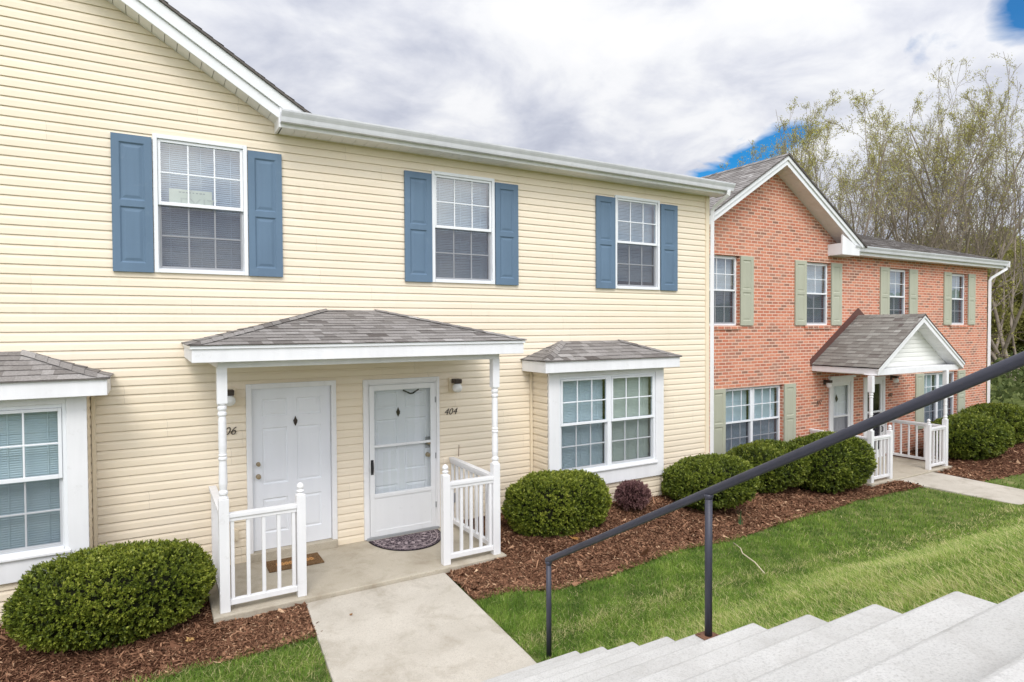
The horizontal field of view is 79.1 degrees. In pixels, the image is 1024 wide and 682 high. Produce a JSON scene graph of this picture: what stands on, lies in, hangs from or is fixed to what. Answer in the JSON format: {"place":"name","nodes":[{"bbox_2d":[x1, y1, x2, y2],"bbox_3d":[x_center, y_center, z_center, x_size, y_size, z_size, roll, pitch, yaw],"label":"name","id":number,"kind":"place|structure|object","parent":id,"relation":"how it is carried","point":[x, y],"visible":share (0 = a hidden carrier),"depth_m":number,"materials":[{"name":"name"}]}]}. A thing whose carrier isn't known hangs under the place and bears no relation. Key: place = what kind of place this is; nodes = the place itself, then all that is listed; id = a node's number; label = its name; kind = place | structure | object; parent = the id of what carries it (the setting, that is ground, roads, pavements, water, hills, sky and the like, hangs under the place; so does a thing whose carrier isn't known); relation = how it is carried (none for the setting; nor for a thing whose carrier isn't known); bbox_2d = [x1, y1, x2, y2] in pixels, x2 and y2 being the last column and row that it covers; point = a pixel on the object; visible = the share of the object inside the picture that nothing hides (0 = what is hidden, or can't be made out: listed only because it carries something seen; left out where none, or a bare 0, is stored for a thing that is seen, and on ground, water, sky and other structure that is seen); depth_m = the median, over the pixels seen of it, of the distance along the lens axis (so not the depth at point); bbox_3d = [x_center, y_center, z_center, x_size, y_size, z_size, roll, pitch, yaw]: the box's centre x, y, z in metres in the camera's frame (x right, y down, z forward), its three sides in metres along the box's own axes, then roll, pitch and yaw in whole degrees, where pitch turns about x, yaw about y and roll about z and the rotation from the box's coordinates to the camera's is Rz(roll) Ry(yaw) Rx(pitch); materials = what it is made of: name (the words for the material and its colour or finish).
{"place":"outdoors","nodes":[
{"label":"outdoors","id":0,"kind":"place"},
{"bbox_2d":[113,347,1023,681],"bbox_3d":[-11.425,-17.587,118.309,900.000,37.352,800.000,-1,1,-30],"label":"ground","id":1,"kind":"structure","parent":0,"point":[1009,481],"depth_m":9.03,"materials":[{"name":"green plant"}]},
{"bbox_2d":[0,598,222,681],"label":"mulch bed","id":2,"kind":"object","parent":1,"relation":"on","point":[50,676],"visible":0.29,"depth_m":5.55,"materials":[{"name":"brown wood"}]},
{"bbox_2d":[0,538,216,653],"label":"clipped shrub","id":3,"kind":"object","parent":2,"relation":"on","point":[86,598],"visible":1,"depth_m":5.69,"materials":[{"name":"green plant"}]},
{"bbox_2d":[216,605,312,657],"bbox_3d":[-2.399,2.832,6.079,0.855,0.083,0.850,-1,1,-30],"label":"mulch bed","id":4,"kind":"object","parent":1,"relation":"on","point":[267,613],"visible":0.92,"depth_m":6.08,"materials":[{"name":"brown wood"}]},
{"bbox_2d":[208,525,506,622],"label":"porch slab","id":5,"kind":"structure","parent":1,"relation":"on","point":[349,568],"depth_m":7.30,"materials":[{"name":"concrete"}]},
{"bbox_2d":[266,552,323,572],"bbox_3d":[-2.661,2.705,7.586,0.635,0.015,0.370,-1,1,-30],"label":"doormat","id":6,"kind":"object","parent":5,"relation":"on","point":[311,558],"visible":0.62,"depth_m":7.56,"materials":[{"name":"brown fabric"}]},
{"bbox_2d":[369,529,440,550],"bbox_3d":[-1.333,2.684,8.291,1.000,0.012,0.620,-1,1,-30],"label":"doormat","id":7,"kind":"object","parent":5,"relation":"on","point":[418,540],"visible":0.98,"depth_m":8.29,"materials":[{"name":"fabric"}]},
{"bbox_2d":[0,0,735,625],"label":"sided townhouse","id":8,"kind":"structure","parent":1,"relation":"on","point":[314,332],"depth_m":7.65,"materials":[{"name":"beige plastic"}]},
{"bbox_2d":[0,404,68,558],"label":"window","id":9,"kind":"structure","parent":8,"relation":"in","point":[33,444],"depth_m":6.26,"materials":[{"name":"glass"}]},
{"bbox_2d":[0,350,112,625],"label":"bay window","id":10,"kind":"structure","parent":8,"relation":"in","point":[27,378],"depth_m":6.30,"materials":[{"name":"white paint"}]},
{"bbox_2d":[152,133,248,275],"bbox_3d":[-3.758,-1.581,7.493,0.995,1.575,0.462,-1,1,-30],"label":"window","id":11,"kind":"structure","parent":8,"relation":"in","point":[188,241],"depth_m":7.43,"materials":[{"name":"white plastic"}]},
{"bbox_2d":[169,188,216,211],"bbox_3d":[-3.766,-1.662,7.337,0.508,0.237,0.003,-1,1,-30],"label":"paper sign","id":12,"kind":"object","parent":11,"relation":"attached to","point":[195,197],"visible":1,"depth_m":7.32,"materials":[{"name":"white paper"}]},
{"bbox_2d":[246,380,337,562],"bbox_3d":[-2.795,1.618,7.908,1.093,2.192,0.175,-1,1,-30],"label":"door","id":13,"kind":"structure","parent":8,"relation":"in","point":[291,431],"depth_m":7.90,"materials":[{"name":"white paint"}]},
{"bbox_2d":[362,376,439,540],"bbox_3d":[-1.537,1.603,8.642,1.103,2.176,0.214,-1,1,-30],"label":"door","id":14,"kind":"structure","parent":8,"relation":"in","point":[401,417],"depth_m":8.64,"materials":[{"name":"white paint"}]},
{"bbox_2d":[431,170,494,283],"bbox_3d":[-0.804,-1.632,9.216,1.011,1.575,0.462,-1,1,-30],"label":"window","id":15,"kind":"structure","parent":8,"relation":"in","point":[457,245],"depth_m":9.16,"materials":[{"name":"white plastic"}]},
{"bbox_2d":[547,375,608,470],"bbox_3d":[1.026,1.276,9.796,0.975,1.485,0.435,-1,1,-30],"label":"window","id":16,"kind":"structure","parent":8,"relation":"in","point":[580,447],"depth_m":9.72,"materials":[{"name":"grey glass"}]},
{"bbox_2d":[520,339,681,501],"bbox_3d":[1.488,1.561,9.981,2.737,3.163,0.709,-1,1,-30],"label":"bay window","id":17,"kind":"structure","parent":8,"relation":"in","point":[562,358],"depth_m":9.66,"materials":[{"name":"white paint"}]},
{"bbox_2d":[594,372,654,466],"bbox_3d":[1.869,1.262,10.287,0.975,1.485,0.435,-1,1,-30],"label":"window","id":18,"kind":"structure","parent":8,"relation":"in","point":[628,397],"depth_m":10.22,"materials":[{"name":"grey glass"}]},
{"bbox_2d":[614,195,659,289],"bbox_3d":[2.063,-1.683,10.888,1.014,1.575,0.462,-1,1,-30],"label":"window","id":19,"kind":"structure","parent":8,"relation":"in","point":[630,212],"depth_m":10.86,"materials":[{"name":"white plastic"}]},
{"bbox_2d":[306,573,535,681],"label":"walkway","id":20,"kind":"structure","parent":1,"relation":"on","point":[441,627],"depth_m":5.88,"materials":[{"name":"concrete"}]},
{"bbox_2d":[447,557,536,598],"bbox_3d":[-0.217,2.776,7.233,0.830,0.116,1.056,-1,1,-30],"label":"mulch bed","id":21,"kind":"object","parent":1,"relation":"on","point":[497,574],"visible":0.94,"depth_m":7.43,"materials":[{"name":"brown wood"}]},
{"bbox_2d":[0,442,1023,681],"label":"mulch","id":22,"kind":"object","parent":1,"relation":"on","point":[470,580],"visible":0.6,"depth_m":7.55,"materials":[{"name":"brown plant"}]},
{"bbox_2d":[737,511,742,524],"bbox_3d":[3.619,2.804,9.846,0.164,0.274,0.166,-1,1,-30],"label":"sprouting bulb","id":23,"kind":"object","parent":22,"relation":"on","point":[739,521],"visible":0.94,"depth_m":9.84,"materials":[{"name":"green plant"}]},
{"bbox_2d":[463,491,777,589],"bbox_3d":[2.080,2.839,9.312,5.230,0.520,2.541,-1,1,-30],"label":"mulch bed","id":24,"kind":"object","parent":1,"relation":"on","point":[551,549],"visible":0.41,"depth_m":8.31,"materials":[{"name":"brown wood"}]},
{"bbox_2d":[501,469,611,537],"bbox_3d":[0.644,2.295,8.822,1.710,0.910,1.115,-1,1,-30],"label":"clipped shrub","id":25,"kind":"object","parent":24,"relation":"on","point":[567,502],"visible":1,"depth_m":8.44,"materials":[{"name":"green plant"}]},
{"bbox_2d":[614,479,652,510],"bbox_3d":[1.867,2.387,9.637,0.645,0.474,0.563,-1,1,-30],"label":"red leaved shrub","id":26,"kind":"object","parent":24,"relation":"on","point":[635,494],"visible":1,"depth_m":9.49,"materials":[{"name":"purple plant"}]},
{"bbox_2d":[661,453,760,510],"bbox_3d":[3.363,2.339,10.447,1.847,0.882,1.279,-1,1,-30],"label":"clipped shrub","id":27,"kind":"object","parent":24,"relation":"on","point":[686,476],"visible":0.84,"depth_m":10.07,"materials":[{"name":"green plant"}]},
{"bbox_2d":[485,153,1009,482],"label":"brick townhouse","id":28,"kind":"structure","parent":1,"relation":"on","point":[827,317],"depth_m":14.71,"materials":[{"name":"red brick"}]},
{"bbox_2d":[709,255,735,325],"bbox_3d":[4.400,-1.090,13.534,0.962,1.509,0.435,-1,1,-30],"label":"window","id":29,"kind":"structure","parent":28,"relation":"in","point":[721,317],"depth_m":13.54,"materials":[{"name":"white plastic"}]},
{"bbox_2d":[726,387,751,451],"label":"window","id":30,"kind":"structure","parent":28,"relation":"in","point":[736,420],"depth_m":13.83,"materials":[{"name":"grey glass"}]},
{"bbox_2d":[740,385,779,442],"bbox_3d":[5.704,1.777,14.347,0.976,1.539,0.435,-1,1,-30],"label":"window","id":31,"kind":"structure","parent":28,"relation":"in","point":[763,402],"depth_m":14.31,"materials":[{"name":"grey glass"}]},
{"bbox_2d":[807,262,826,324],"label":"window","id":32,"kind":"structure","parent":28,"relation":"in","point":[814,308],"depth_m":15.20,"materials":[{"name":"white plastic"}]},
{"bbox_2d":[828,375,855,431],"bbox_3d":[8.181,1.975,15.501,1.050,2.225,0.215,-1,1,-30],"label":"door","id":33,"kind":"structure","parent":28,"relation":"in","point":[841,393],"depth_m":15.58,"materials":[{"name":"white paint"}]},
{"bbox_2d":[863,376,884,456],"bbox_3d":[9.430,2.000,16.238,0.970,2.130,0.202,-1,1,-30],"label":"door","id":34,"kind":"structure","parent":28,"relation":"in","point":[879,394],"depth_m":16.36,"materials":[{"name":"white paint"}]},
{"bbox_2d":[890,269,904,313],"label":"window","id":35,"kind":"structure","parent":28,"relation":"in","point":[893,295],"depth_m":16.98,"materials":[{"name":"white plastic"}]},
{"bbox_2d":[924,372,936,422],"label":"window","id":36,"kind":"structure","parent":28,"relation":"in","point":[928,386],"depth_m":17.92,"materials":[{"name":"white glass"}]},
{"bbox_2d":[932,371,953,421],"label":"window","id":37,"kind":"structure","parent":28,"relation":"in","point":[940,405],"depth_m":18.35,"materials":[{"name":"white glass"}]},
{"bbox_2d":[952,274,963,324],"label":"window","id":38,"kind":"structure","parent":28,"relation":"in","point":[955,311],"depth_m":18.64,"materials":[{"name":"white plastic"}]},
{"bbox_2d":[733,542,764,573],"bbox_3d":[3.062,2.802,8.055,0.065,0.093,1.283,0,1,4],"label":"twig","id":39,"kind":"object","parent":1,"relation":"on","point":[749,558],"visible":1,"depth_m":7.97,"materials":[{"name":"beige wood"}]},
{"bbox_2d":[482,591,1023,681],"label":"stairs","id":40,"kind":"structure","parent":1,"relation":"on","point":[956,636],"depth_m":2.49,"materials":[{"name":"concrete"}]},
{"bbox_2d":[545,351,1023,657],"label":"handrail","id":41,"kind":"object","parent":40,"relation":"attached to","point":[1000,368],"visible":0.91,"depth_m":3.58,"materials":[{"name":"metal"}]},
{"bbox_2d":[720,89,904,238],"bbox_3d":[14.255,-5.084,32.934,7.961,16.726,10.746,0,1,3],"label":"tall spreading tree","id":42,"kind":"object","parent":1,"relation":"on","point":[804,142],"visible":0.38,"depth_m":29.16,"materials":[{"name":"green plant"}]},
{"bbox_2d":[746,485,899,519],"bbox_3d":[6.154,3.027,12.844,5.360,0.598,2.554,-1,1,-30],"label":"mulch bed","id":43,"kind":"object","parent":1,"relation":"on","point":[774,496],"visible":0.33,"depth_m":12.03,"materials":[{"name":"brown wood"}]},
{"bbox_2d":[725,438,812,492],"bbox_3d":[5.147,2.504,12.561,2.266,0.990,1.385,-1,1,-30],"label":"clipped shrub","id":44,"kind":"object","parent":43,"relation":"on","point":[755,453],"visible":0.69,"depth_m":12.12,"materials":[{"name":"green plant"}]},
{"bbox_2d":[789,430,877,493],"bbox_3d":[6.719,2.537,13.220,2.360,1.270,1.478,-1,1,-30],"label":"clipped shrub","id":45,"kind":"object","parent":43,"relation":"on","point":[846,463],"visible":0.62,"depth_m":12.63,"materials":[{"name":"green plant"}]},
{"bbox_2d":[744,90,930,244],"bbox_3d":[21.653,-6.369,42.087,11.820,18.398,8.757,1,2,43],"label":"tall spreading tree","id":46,"kind":"object","parent":1,"relation":"on","point":[882,150],"visible":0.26,"depth_m":37.96,"materials":[{"name":"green plant"}]},
{"bbox_2d":[797,88,1007,256],"bbox_3d":[19.856,-5.591,32.566,11.283,17.562,8.359,0,1,18],"label":"tall spreading tree","id":47,"kind":"object","parent":1,"relation":"on","point":[938,170],"visible":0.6,"depth_m":31.32,"materials":[{"name":"green plant"}]},
{"bbox_2d":[862,455,950,486],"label":"porch slab","id":48,"kind":"structure","parent":1,"relation":"on","point":[903,468],"depth_m":14.87,"materials":[{"name":"concrete"}]},
{"bbox_2d":[822,52,1023,314],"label":"tall spreading tree","id":49,"kind":"object","parent":1,"relation":"on","point":[895,228],"visible":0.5,"depth_m":31.95,"materials":[{"name":"green plant"}]},
{"bbox_2d":[909,224,946,250],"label":"woodland tree","id":50,"kind":"object","parent":1,"relation":"on","point":[929,237],"depth_m":57.68,"materials":[{"name":"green plant"}]},
{"bbox_2d":[857,57,1023,362],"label":"tall spreading tree","id":51,"kind":"object","parent":1,"relation":"on","point":[1016,319],"visible":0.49,"depth_m":32.50,"materials":[{"name":"green plant"}]},
{"bbox_2d":[882,58,1023,380],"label":"tall spreading tree","id":52,"kind":"object","parent":1,"relation":"on","point":[993,345],"visible":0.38,"depth_m":34.85,"materials":[{"name":"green plant"}]},
{"bbox_2d":[893,442,1023,479],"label":"mulch bed","id":53,"kind":"object","parent":1,"relation":"on","point":[996,464],"visible":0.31,"depth_m":15.56,"materials":[{"name":"brown wood"}]},
{"bbox_2d":[931,412,1016,460],"bbox_3d":[12.140,2.503,16.445,2.940,1.211,1.701,-1,1,-30],"label":"clipped shrub","id":54,"kind":"object","parent":53,"relation":"on","point":[972,435],"visible":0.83,"depth_m":15.75,"materials":[{"name":"green plant"}]},
{"bbox_2d":[957,402,1023,443],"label":"clipped shrub","id":55,"kind":"object","parent":53,"relation":"on","point":[1012,415],"visible":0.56,"depth_m":17.81,"materials":[{"name":"green plant"}]},
{"bbox_2d":[901,472,1023,504],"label":"walkway","id":56,"kind":"structure","parent":1,"relation":"on","point":[962,486],"depth_m":13.34,"materials":[{"name":"concrete"}]},
{"bbox_2d":[937,226,1020,262],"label":"woodland tree","id":57,"kind":"object","parent":1,"relation":"on","point":[980,244],"depth_m":52.20,"materials":[{"name":"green plant"}]},
{"bbox_2d":[960,219,1023,258],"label":"woodland tree","id":58,"kind":"object","parent":1,"relation":"on","point":[1002,238],"depth_m":58.80,"materials":[{"name":"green plant"}]},
{"bbox_2d":[961,223,1023,353],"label":"woodland tree","id":59,"kind":"object","parent":1,"relation":"on","point":[1006,322],"visible":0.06,"depth_m":36.73,"materials":[{"name":"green plant"}]},
{"bbox_2d":[986,270,1022,364],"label":"crooked tree","id":60,"kind":"object","parent":1,"relation":"on","point":[992,295],"visible":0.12,"depth_m":30.14,"materials":[{"name":"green plant"}]},
{"bbox_2d":[986,344,1023,404],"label":"undergrowth","id":61,"kind":"object","parent":1,"relation":"on","point":[1018,388],"depth_m":26.23,"materials":[{"name":"green plant"}]},
{"bbox_2d":[987,220,1023,243],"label":"woodland tree","id":62,"kind":"object","parent":1,"relation":"on","point":[1012,232],"depth_m":61.39,"materials":[{"name":"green plant"}]},
{"bbox_2d":[997,236,1023,353],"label":"woodland tree","id":63,"kind":"object","parent":1,"relation":"on","point":[1019,295],"visible":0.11,"depth_m":39.45,"materials":[{"name":"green plant"}]},
{"bbox_2d":[1004,270,1023,350],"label":"woodland tree","id":64,"kind":"object","parent":1,"relation":"on","point":[1020,329],"visible":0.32,"depth_m":38.76,"materials":[{"name":"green plant"}]},
{"bbox_2d":[1004,234,1023,261],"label":"woodland tree","id":65,"kind":"object","parent":1,"relation":"on","point":[1012,252],"visible":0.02,"depth_m":51.40,"materials":[{"name":"green plant"}]},
{"bbox_2d":[165,0,1023,247],"label":"sky","id":66,"kind":"structure","parent":0,"point":[683,87],"materials":[{"name":"white"}]}
]}

